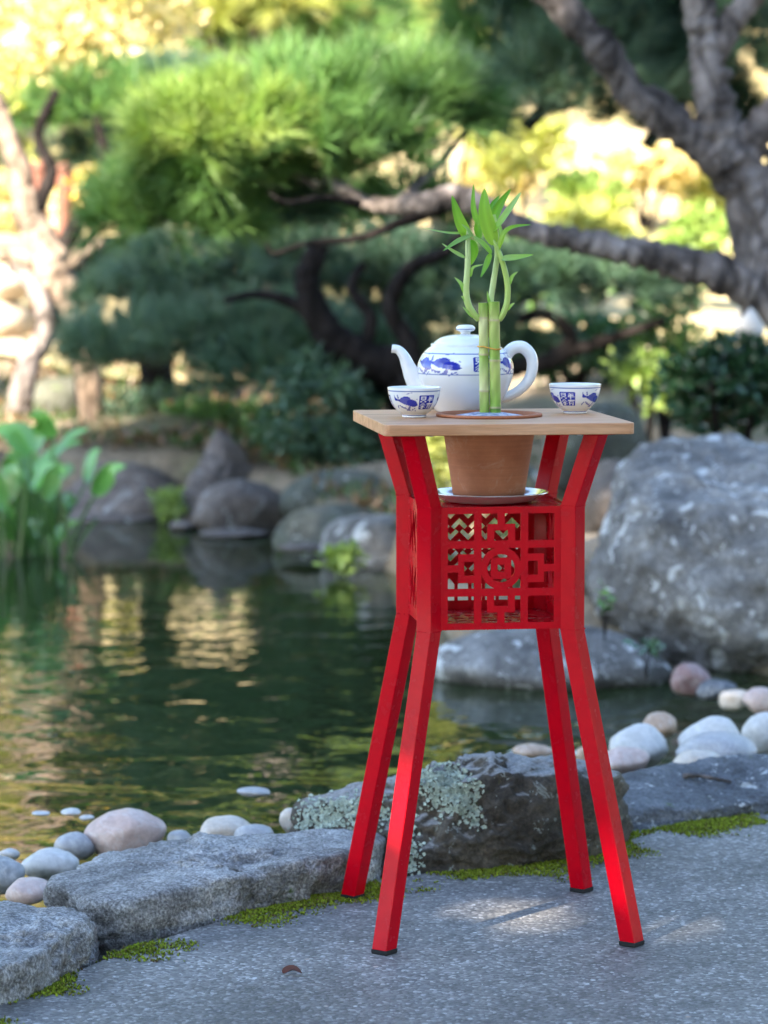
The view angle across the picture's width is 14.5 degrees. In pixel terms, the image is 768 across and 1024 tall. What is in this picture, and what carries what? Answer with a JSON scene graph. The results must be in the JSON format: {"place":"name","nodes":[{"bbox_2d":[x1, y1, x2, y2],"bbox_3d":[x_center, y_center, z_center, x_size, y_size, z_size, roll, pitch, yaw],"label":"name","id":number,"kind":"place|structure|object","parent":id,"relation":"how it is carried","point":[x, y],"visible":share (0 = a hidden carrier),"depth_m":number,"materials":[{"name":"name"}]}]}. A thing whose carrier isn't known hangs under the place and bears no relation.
{"place":"outdoors","nodes":[
{"label":"outdoors","id":0,"kind":"place"},
{"bbox_2d":[0,516,767,907],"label":"water","id":1,"kind":"structure","parent":0,"point":[192,680],"depth_m":7.37,"materials":[{"name":"green liquid"}]},
{"bbox_2d":[0,848,19,859],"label":"pebble","id":2,"kind":"object","parent":1,"relation":"on","point":[12,853],"visible":0.75,"depth_m":4.98,"materials":[{"name":"grey stone"}]},
{"bbox_2d":[0,855,24,894],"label":"pebble","id":3,"kind":"object","parent":1,"relation":"on","point":[12,871],"visible":0.79,"depth_m":4.77,"materials":[{"name":"grey stone"}]},
{"bbox_2d":[5,877,47,904],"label":"pebble","id":4,"kind":"object","parent":1,"relation":"on","point":[26,890],"visible":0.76,"depth_m":4.67,"materials":[{"name":"grey stone"}]},
{"bbox_2d":[32,811,49,815],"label":"pebble","id":5,"kind":"object","parent":1,"relation":"on","point":[40,813],"visible":1,"depth_m":5.18,"materials":[{"name":"grey stone"}]},
{"bbox_2d":[21,847,78,880],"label":"pebble","id":6,"kind":"object","parent":1,"relation":"on","point":[46,863],"visible":0.72,"depth_m":4.87,"materials":[{"name":"grey stone"}]},
{"bbox_2d":[0,410,125,559],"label":"water plant","id":7,"kind":"object","parent":1,"relation":"on","point":[31,481],"visible":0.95,"depth_m":10.33,"materials":[{"name":"green plant"}]},
{"bbox_2d":[61,808,80,815],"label":"pebble","id":8,"kind":"object","parent":1,"relation":"on","point":[70,811],"visible":1,"depth_m":5.18,"materials":[{"name":"grey stone"}]},
{"bbox_2d":[54,832,94,859],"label":"pebble","id":9,"kind":"object","parent":1,"relation":"on","point":[79,845],"visible":0.72,"depth_m":5.05,"materials":[{"name":"grey stone"}]},
{"bbox_2d":[79,815,93,820],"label":"pebble","id":10,"kind":"object","parent":1,"relation":"on","point":[86,817],"visible":1,"depth_m":5.17,"materials":[{"name":"grey stone"}]},
{"bbox_2d":[68,514,156,522],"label":"ledge stone","id":11,"kind":"object","parent":1,"relation":"on","point":[90,518],"visible":0.76,"depth_m":11.68,"materials":[{"name":"grey stone"}]},
{"bbox_2d":[84,808,166,854],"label":"pebble","id":12,"kind":"object","parent":1,"relation":"on","point":[122,829],"visible":0.78,"depth_m":5.06,"materials":[{"name":"beige stone"}]},
{"bbox_2d":[167,830,190,840],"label":"pebble","id":13,"kind":"object","parent":1,"relation":"on","point":[177,834],"visible":0.42,"depth_m":5.04,"materials":[{"name":"grey stone"}]},
{"bbox_2d":[169,521,193,529],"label":"ledge stone","id":14,"kind":"object","parent":1,"relation":"on","point":[182,525],"visible":1,"depth_m":11.34,"materials":[{"name":"grey stone"}]},
{"bbox_2d":[200,815,249,835],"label":"pebble","id":15,"kind":"object","parent":1,"relation":"on","point":[227,825],"visible":0.41,"depth_m":5.02,"materials":[{"name":"grey stone"}]},
{"bbox_2d":[199,528,270,538],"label":"ledge stone","id":16,"kind":"object","parent":1,"relation":"on","point":[231,533],"visible":1,"depth_m":11.05,"materials":[{"name":"grey stone"}]},
{"bbox_2d":[234,824,272,835],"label":"pebble","id":17,"kind":"object","parent":1,"relation":"on","point":[251,829],"visible":0.3,"depth_m":4.98,"materials":[{"name":"grey stone"}]},
{"bbox_2d":[237,787,269,797],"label":"pebble","id":18,"kind":"object","parent":1,"relation":"on","point":[255,792],"visible":1,"depth_m":5.29,"materials":[{"name":"grey stone"}]},
{"bbox_2d":[279,808,291,832],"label":"pebble","id":19,"kind":"object","parent":1,"relation":"on","point":[284,821],"visible":0.27,"depth_m":5.08,"materials":[{"name":"grey stone"}]},
{"bbox_2d":[277,542,319,552],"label":"ledge stone","id":20,"kind":"object","parent":1,"relation":"on","point":[301,547],"visible":0.86,"depth_m":10.30,"materials":[{"name":"grey stone"}]},
{"bbox_2d":[312,537,370,576],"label":"water plant","id":21,"kind":"object","parent":1,"relation":"in","point":[343,561],"visible":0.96,"depth_m":9.79,"materials":[{"name":"green plant"}]},
{"bbox_2d":[512,743,551,757],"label":"pebble","id":22,"kind":"object","parent":1,"relation":"on","point":[531,750],"visible":0.82,"depth_m":5.80,"materials":[{"name":"beige stone"}]},
{"bbox_2d":[577,747,584,759],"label":"pebble","id":23,"kind":"object","parent":1,"relation":"on","point":[580,753],"visible":0.26,"depth_m":5.66,"materials":[{"name":"beige stone"}]},
{"bbox_2d":[609,723,667,768],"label":"pebble","id":24,"kind":"object","parent":1,"relation":"on","point":[650,740],"visible":0.68,"depth_m":5.76,"materials":[{"name":"grey stone"}]},
{"bbox_2d":[643,712,676,737],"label":"pebble","id":25,"kind":"object","parent":1,"relation":"on","point":[664,724],"visible":0.68,"depth_m":6.05,"materials":[{"name":"beige stone"}]},
{"bbox_2d":[670,663,710,695],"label":"pebble","id":26,"kind":"object","parent":1,"relation":"on","point":[687,679],"visible":0.88,"depth_m":7.09,"materials":[{"name":"pink stone"}]},
{"bbox_2d":[678,716,739,745],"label":"pebble","id":27,"kind":"object","parent":1,"relation":"on","point":[715,723],"visible":0.3,"depth_m":5.79,"materials":[{"name":"grey stone"}]},
{"bbox_2d":[696,679,737,700],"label":"pebble","id":28,"kind":"object","parent":1,"relation":"on","point":[711,689],"visible":0.81,"depth_m":6.99,"materials":[{"name":"grey stone"}]},
{"bbox_2d":[719,689,746,710],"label":"pebble","id":29,"kind":"object","parent":1,"relation":"on","point":[730,700],"visible":0.84,"depth_m":6.79,"materials":[{"name":"beige stone"}]},
{"bbox_2d":[741,712,767,753],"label":"pebble","id":30,"kind":"object","parent":1,"relation":"on","point":[755,729],"visible":0.76,"depth_m":5.93,"materials":[{"name":"grey stone"}]},
{"bbox_2d":[742,687,767,713],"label":"pebble","id":31,"kind":"object","parent":1,"relation":"on","point":[755,700],"visible":0.91,"depth_m":6.44,"materials":[{"name":"grey stone"}]},
{"bbox_2d":[0,813,767,1023],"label":"pavement","id":32,"kind":"structure","parent":0,"point":[519,949],"depth_m":4.15,"materials":[{"name":"grey concrete"}]},
{"bbox_2d":[282,965,301,973],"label":"fallen leaf","id":33,"kind":"object","parent":32,"relation":"on","point":[286,969],"visible":1,"depth_m":4.07,"materials":[{"name":"brown plant"}]},
{"bbox_2d":[0,810,767,1023],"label":"moss","id":34,"kind":"object","parent":32,"relation":"on","point":[699,827],"visible":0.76,"depth_m":4.57,"materials":[{"name":"green plant"}]},
{"bbox_2d":[340,408,644,955],"bbox_3d":[0.150,0.229,4.356,0.388,0.736,0.388,-1,5,-8],"label":"plant stand","id":35,"kind":"object","parent":32,"relation":"on","point":[546,537],"visible":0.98,"depth_m":4.25,"materials":[{"name":"red paint"}]},
{"bbox_2d":[387,386,440,417],"bbox_3d":[0.043,-0.157,4.295,0.076,0.043,0.076,0,5,1],"label":"teacup","id":36,"kind":"object","parent":35,"relation":"on","point":[414,401],"visible":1,"depth_m":4.27,"materials":[{"name":"ceramic"}]},
{"bbox_2d":[391,325,537,411],"bbox_3d":[0.117,-0.212,4.437,0.173,0.127,0.145,5,7,41],"label":"teapot","id":37,"kind":"object","parent":35,"relation":"on","point":[448,365],"visible":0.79,"depth_m":4.39,"materials":[{"name":"ceramic"}]},
{"bbox_2d":[437,487,547,504],"bbox_3d":[0.150,-0.023,4.333,0.171,0.016,0.171,0,5,0],"label":"saucer","id":38,"kind":"object","parent":35,"relation":"on","point":[528,496],"visible":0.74,"depth_m":4.27,"materials":[{"name":"white ceramic"}]},
{"bbox_2d":[436,410,541,495],"bbox_3d":[0.150,-0.082,4.328,0.153,0.124,0.153,0,5,0],"label":"plant pot","id":39,"kind":"object","parent":38,"relation":"on","point":[496,465],"visible":0.65,"depth_m":4.28,"materials":[{"name":"ceramic"}]},
{"bbox_2d":[425,184,531,412],"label":"bamboo plant","id":40,"kind":"object","parent":39,"relation":"in","point":[488,222],"visible":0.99,"depth_m":4.30,"materials":[{"name":"green plant"}]},
{"bbox_2d":[549,382,600,413],"bbox_3d":[0.278,-0.165,4.385,0.076,0.043,0.076,0,5,4],"label":"teacup","id":41,"kind":"object","parent":35,"relation":"on","point":[574,398],"visible":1,"depth_m":4.36,"materials":[{"name":"ceramic"}]},
{"bbox_2d":[0,351,767,674],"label":"ground","id":42,"kind":"structure","parent":0,"point":[178,463],"depth_m":12.21,"materials":[{"name":"soil"}]},
{"bbox_2d":[0,338,28,359],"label":"garden stone","id":43,"kind":"object","parent":42,"relation":"on","point":[14,345],"visible":0.28,"depth_m":15.17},
{"bbox_2d":[0,166,55,234],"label":"garden shrub","id":44,"kind":"object","parent":42,"relation":"on","point":[5,196],"visible":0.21,"depth_m":19.78,"materials":[{"name":"yellow plant"}]},
{"bbox_2d":[31,160,47,335],"bbox_3d":[-1.797,-1.344,15.743,0.105,0.982,0.105,2,6,22],"label":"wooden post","id":45,"kind":"object","parent":42,"relation":"on","point":[38,171],"visible":0.25,"depth_m":15.67,"materials":[{"name":"beige wood"}]},
{"bbox_2d":[0,900,99,1005],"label":"edging stone","id":46,"kind":"object","parent":42,"relation":"on","point":[40,948],"visible":0.72,"depth_m":4.06,"materials":[{"name":"grey stone"}]},
{"bbox_2d":[33,377,76,419],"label":"garden stone","id":47,"kind":"object","parent":42,"relation":"on","point":[51,392],"visible":0.31,"depth_m":13.24,"materials":[{"name":"beige stone"}]},
{"bbox_2d":[56,162,74,337],"bbox_3d":[-1.663,-1.344,15.743,0.105,0.982,0.105,2,6,22],"label":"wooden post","id":48,"kind":"object","parent":42,"relation":"on","point":[61,198],"visible":0.1,"depth_m":15.68,"materials":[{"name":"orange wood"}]},
{"bbox_2d":[50,161,99,306],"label":"garden shrub","id":49,"kind":"object","parent":42,"relation":"on","point":[53,196],"visible":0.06,"depth_m":16.79,"materials":[{"name":"yellow plant"}]},
{"bbox_2d":[0,0,212,419],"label":"tree","id":50,"kind":"object","parent":42,"relation":"on","point":[39,253],"visible":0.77,"depth_m":12.96,"materials":[{"name":"beige plant"}]},
{"bbox_2d":[2,34,234,409],"bbox_3d":[-1.109,-1.202,13.431,1.277,1.912,1.075,0,5,0],"label":"pine tree","id":51,"kind":"object","parent":42,"relation":"on","point":[64,109],"visible":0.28,"depth_m":13.22,"materials":[{"name":"green plant"}]},
{"bbox_2d":[60,461,182,516],"bbox_3d":[-1.044,-0.026,12.016,0.559,0.346,0.432,-3,6,-25],"label":"shore rock","id":52,"kind":"object","parent":42,"relation":"on","point":[127,493],"visible":0.32,"depth_m":11.90,"materials":[{"name":"grey stone"}]},
{"bbox_2d":[96,376,206,419],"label":"shrub","id":53,"kind":"object","parent":42,"relation":"on","point":[132,407],"visible":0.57,"depth_m":12.97,"materials":[{"name":"green plant"}]},
{"bbox_2d":[146,485,187,524],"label":"fern","id":54,"kind":"object","parent":42,"relation":"on","point":[171,506],"visible":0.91,"depth_m":11.53,"materials":[{"name":"green plant"}]},
{"bbox_2d":[157,388,262,426],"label":"shrub","id":55,"kind":"object","parent":42,"relation":"on","point":[213,410],"visible":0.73,"depth_m":12.77,"materials":[{"name":"green plant"}]},
{"bbox_2d":[174,429,251,521],"bbox_3d":[-0.648,-0.100,11.799,0.346,0.450,0.588,0,5,0],"label":"shore rock","id":56,"kind":"object","parent":42,"relation":"on","point":[223,458],"visible":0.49,"depth_m":11.68,"materials":[{"name":"grey stone"}]},
{"bbox_2d":[43,828,386,961],"bbox_3d":[-0.253,0.578,4.616,0.525,0.144,0.617,0,5,0],"label":"edging stone","id":57,"kind":"object","parent":42,"relation":"on","point":[161,889],"visible":0.55,"depth_m":4.48,"materials":[{"name":"grey stone"}]},
{"bbox_2d":[191,479,283,530],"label":"shore rock","id":58,"kind":"object","parent":42,"relation":"on","point":[241,503],"visible":0.55,"depth_m":11.29,"materials":[{"name":"grey stone"}]},
{"bbox_2d":[106,0,392,70],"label":"tall tree","id":59,"kind":"object","parent":42,"relation":"on","point":[233,46],"depth_m":23.56,"materials":[{"name":"yellow plant"}]},
{"bbox_2d":[235,392,296,458],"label":"shrub","id":60,"kind":"object","parent":42,"relation":"on","point":[253,416],"visible":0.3,"depth_m":12.20,"materials":[{"name":"green plant"}]},
{"bbox_2d":[104,0,440,301],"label":"pine tree","id":61,"kind":"object","parent":42,"relation":"on","point":[255,17],"visible":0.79,"depth_m":15.11,"materials":[{"name":"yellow plant"}]},
{"bbox_2d":[212,217,361,259],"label":"garden shrub","id":62,"kind":"object","parent":42,"relation":"on","point":[301,235],"depth_m":16.37,"materials":[{"name":"green plant"}]},
{"bbox_2d":[0,335,592,598],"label":"ground cover","id":63,"kind":"object","parent":42,"relation":"on","point":[346,494],"visible":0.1,"depth_m":12.28,"materials":[{"name":"green plant"}]},
{"bbox_2d":[248,341,385,469],"bbox_3d":[-0.256,-0.390,11.724,0.534,0.552,0.458,0,5,0],"label":"shrub","id":64,"kind":"object","parent":42,"relation":"on","point":[308,439],"visible":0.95,"depth_m":11.64,"materials":[{"name":"green plant"}]},
{"bbox_2d":[272,504,374,553],"bbox_3d":[-0.154,0.096,10.644,0.478,0.239,0.371,0,5,0],"label":"shore rock","id":65,"kind":"object","parent":42,"relation":"on","point":[309,524],"visible":0.27,"depth_m":10.59,"materials":[{"name":"grey stone"}]},
{"bbox_2d":[278,469,380,518],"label":"shore rock","id":66,"kind":"object","parent":42,"relation":"on","point":[299,494],"visible":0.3,"depth_m":11.23,"materials":[{"name":"grey stone"}]},
{"bbox_2d":[319,514,395,568],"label":"shore rock","id":67,"kind":"object","parent":42,"relation":"on","point":[373,535],"visible":0.44,"depth_m":10.06,"materials":[{"name":"grey stone"}]},
{"bbox_2d":[327,363,388,460],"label":"shrub","id":68,"kind":"object","parent":42,"relation":"on","point":[379,395],"visible":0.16,"depth_m":11.87,"materials":[{"name":"green plant"}]},
{"bbox_2d":[277,193,459,335],"bbox_3d":[-0.134,-1.183,15.466,1.009,0.936,1.058,-4,7,-40],"label":"garden shrub","id":69,"kind":"object","parent":42,"relation":"on","point":[399,229],"visible":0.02,"depth_m":15.28,"materials":[{"name":"green plant"}]},
{"bbox_2d":[36,215,717,409],"bbox_3d":[-0.025,-0.651,12.380,2.788,1.258,1.966,0,5,0],"label":"pine tree","id":70,"kind":"object","parent":42,"relation":"on","point":[225,331],"visible":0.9,"depth_m":12.01,"materials":[{"name":"green plant"}]},
{"bbox_2d":[350,0,444,240],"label":"garden shrub","id":71,"kind":"object","parent":42,"relation":"on","point":[426,23],"visible":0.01,"depth_m":19.19,"materials":[{"name":"yellow plant"}]},
{"bbox_2d":[54,0,767,328],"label":"pine tree","id":72,"kind":"object","parent":42,"relation":"on","point":[226,147],"visible":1,"depth_m":9.37,"materials":[{"name":"green plant"}]},
{"bbox_2d":[425,436,451,487],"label":"shrub","id":73,"kind":"object","parent":42,"relation":"on","point":[437,449],"visible":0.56,"depth_m":9.61,"materials":[{"name":"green plant"}]},
{"bbox_2d":[421,1,475,231],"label":"garden shrub","id":74,"kind":"object","parent":42,"relation":"on","point":[432,221],"visible":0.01,"depth_m":19.87,"materials":[{"name":"yellow plant"}]},
{"bbox_2d":[397,26,506,238],"bbox_3d":[0.421,-2.185,18.398,1.008,1.596,0.732,0,5,0],"label":"garden shrub","id":75,"kind":"object","parent":42,"relation":"on","point":[463,161],"depth_m":18.41,"materials":[{"name":"yellow plant"}]},
{"bbox_2d":[288,751,633,878],"bbox_3d":[0.155,0.502,4.956,0.637,0.253,0.449,-2,6,-20],"label":"edging boulder","id":76,"kind":"object","parent":42,"relation":"on","point":[490,809],"visible":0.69,"depth_m":4.76,"materials":[{"name":"grey stone"}]},
{"bbox_2d":[432,461,538,515],"bbox_3d":[0.319,-0.046,10.633,0.480,0.336,0.594,0,5,0],"label":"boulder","id":77,"kind":"object","parent":42,"relation":"on","point":[532,476],"visible":0.02,"depth_m":10.46,"materials":[{"name":"grey stone"}]},
{"bbox_2d":[438,147,548,203],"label":"garden shrub","id":78,"kind":"object","parent":42,"relation":"on","point":[471,166],"visible":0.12,"depth_m":21.30,"materials":[{"name":"yellow plant"}]},
{"bbox_2d":[453,110,579,240],"bbox_3d":[0.841,-2.139,19.384,0.761,1.051,0.716,3,6,29],"label":"garden shrub","id":79,"kind":"object","parent":42,"relation":"on","point":[512,166],"visible":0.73,"depth_m":19.29,"materials":[{"name":"plant"}]},
{"bbox_2d":[446,209,612,342],"bbox_3d":[0.716,-1.153,15.438,1.051,0.798,0.827,0,5,0],"label":"garden shrub","id":80,"kind":"object","parent":42,"relation":"on","point":[533,305],"visible":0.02,"depth_m":15.29,"materials":[{"name":"green plant"}]},
{"bbox_2d":[434,625,673,689],"bbox_3d":[0.421,0.394,7.618,0.624,0.236,0.492,0,5,0],"label":"boulder","id":81,"kind":"object","parent":42,"relation":"on","point":[507,658],"visible":0.47,"depth_m":7.46,"materials":[{"name":"grey stone"}]},
{"bbox_2d":[500,304,657,388],"bbox_3d":[0.887,-0.796,14.498,0.864,0.456,0.733,0,5,0],"label":"garden shrub","id":82,"kind":"object","parent":42,"relation":"on","point":[599,324],"visible":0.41,"depth_m":14.36,"materials":[{"name":"green plant"}]},
{"bbox_2d":[535,188,648,297],"bbox_3d":[1.183,-1.518,17.426,0.642,0.725,0.519,-3,6,-33],"label":"garden shrub","id":83,"kind":"object","parent":42,"relation":"on","point":[595,212],"visible":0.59,"depth_m":17.30,"materials":[{"name":"yellow plant"}]},
{"bbox_2d":[542,399,647,491],"bbox_3d":[0.787,-0.219,11.239,0.397,0.409,0.585,0,5,0],"label":"boulder","id":84,"kind":"object","parent":42,"relation":"on","point":[622,447],"visible":0.16,"depth_m":11.03,"materials":[{"name":"grey stone"}]},
{"bbox_2d":[585,458,622,533],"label":"boulder","id":85,"kind":"object","parent":42,"relation":"on","point":[597,503],"visible":0.22,"depth_m":9.18,"materials":[{"name":"grey stone"}]},
{"bbox_2d":[594,578,616,640],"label":"shrub","id":86,"kind":"object","parent":42,"relation":"on","point":[610,600],"visible":1,"depth_m":7.36,"materials":[{"name":"green plant"}]},
{"bbox_2d":[599,344,677,442],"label":"shrub","id":87,"kind":"object","parent":42,"relation":"on","point":[631,376],"visible":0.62,"depth_m":11.96,"materials":[{"name":"green plant"}]},
{"bbox_2d":[621,637,666,680],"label":"shrub","id":88,"kind":"object","parent":42,"relation":"on","point":[651,644],"visible":1,"depth_m":7.11,"materials":[{"name":"green plant"}]},
{"bbox_2d":[617,291,710,437],"bbox_3d":[1.193,-0.629,12.613,0.393,0.708,0.343,3,6,29],"label":"shrub","id":89,"kind":"object","parent":42,"relation":"on","point":[677,338],"visible":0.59,"depth_m":12.55,"materials":[{"name":"green plant"}]},
{"bbox_2d":[584,433,767,671],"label":"boulder","id":90,"kind":"object","parent":42,"relation":"on","point":[678,565],"visible":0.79,"depth_m":7.72,"materials":[{"name":"grey stone"}]},
{"bbox_2d":[647,195,731,309],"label":"garden shrub","id":91,"kind":"object","parent":42,"relation":"on","point":[703,226],"visible":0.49,"depth_m":16.80,"materials":[{"name":"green plant"}]},
{"bbox_2d":[663,166,725,214],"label":"garden shrub","id":92,"kind":"object","parent":42,"relation":"on","point":[695,191],"visible":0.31,"depth_m":20.71,"materials":[{"name":"yellow plant"}]},
{"bbox_2d":[622,753,767,831],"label":"edging stone","id":93,"kind":"object","parent":42,"relation":"on","point":[660,795],"visible":0.62,"depth_m":5.23,"materials":[{"name":"grey stone"}]},
{"bbox_2d":[608,746,649,773],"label":"pebble","id":94,"kind":"object","parent":93,"relation":"on","point":[623,760],"visible":0.69,"depth_m":5.59,"materials":[{"name":"grey stone"}]},
{"bbox_2d":[673,750,719,763],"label":"pebble","id":95,"kind":"object","parent":93,"relation":"on","point":[688,756],"visible":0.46,"depth_m":5.55,"materials":[{"name":"grey stone"}]},
{"bbox_2d":[682,773,731,782],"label":"twig","id":96,"kind":"object","parent":93,"relation":"on","point":[692,775],"visible":1,"depth_m":5.28,"materials":[{"name":"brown wood"}]},
{"bbox_2d":[676,731,757,755],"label":"pebble","id":97,"kind":"object","parent":93,"relation":"on","point":[722,743],"visible":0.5,"depth_m":5.65,"materials":[{"name":"grey stone"}]},
{"bbox_2d":[646,327,767,441],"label":"shrub","id":98,"kind":"object","parent":42,"relation":"on","point":[711,377],"visible":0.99,"depth_m":9.86,"materials":[{"name":"green plant"}]},
{"bbox_2d":[0,0,767,382],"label":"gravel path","id":99,"kind":"structure","parent":0,"point":[720,312],"depth_m":21.25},
{"bbox_2d":[0,301,35,339],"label":"garden stone","id":100,"kind":"object","parent":99,"relation":"on","point":[17,320],"visible":0.98,"depth_m":15.35,"materials":[{"name":"beige stone"}]},
{"bbox_2d":[0,265,28,301],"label":"garden stone","id":101,"kind":"object","parent":100,"relation":"on","point":[12,289],"visible":0.56,"depth_m":15.32,"materials":[{"name":"beige stone"}]},
{"bbox_2d":[56,160,98,315],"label":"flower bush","id":102,"kind":"object","parent":99,"relation":"on","point":[75,184],"visible":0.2,"depth_m":15.08,"materials":[{"name":"yellow plant"}]},
{"bbox_2d":[537,163,639,211],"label":"garden shrub","id":103,"kind":"object","parent":99,"relation":"on","point":[568,185],"visible":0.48,"depth_m":18.80,"materials":[{"name":"green plant"}]},
{"bbox_2d":[580,137,706,231],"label":"garden shrub","id":104,"kind":"object","parent":99,"relation":"on","point":[631,163],"visible":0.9,"depth_m":20.27,"materials":[{"name":"plant"}]},
{"bbox_2d":[732,307,765,344],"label":"garden stone","id":105,"kind":"object","parent":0,"point":[750,320],"visible":0.52,"depth_m":15.41,"materials":[{"name":"grey stone"}]}
]}

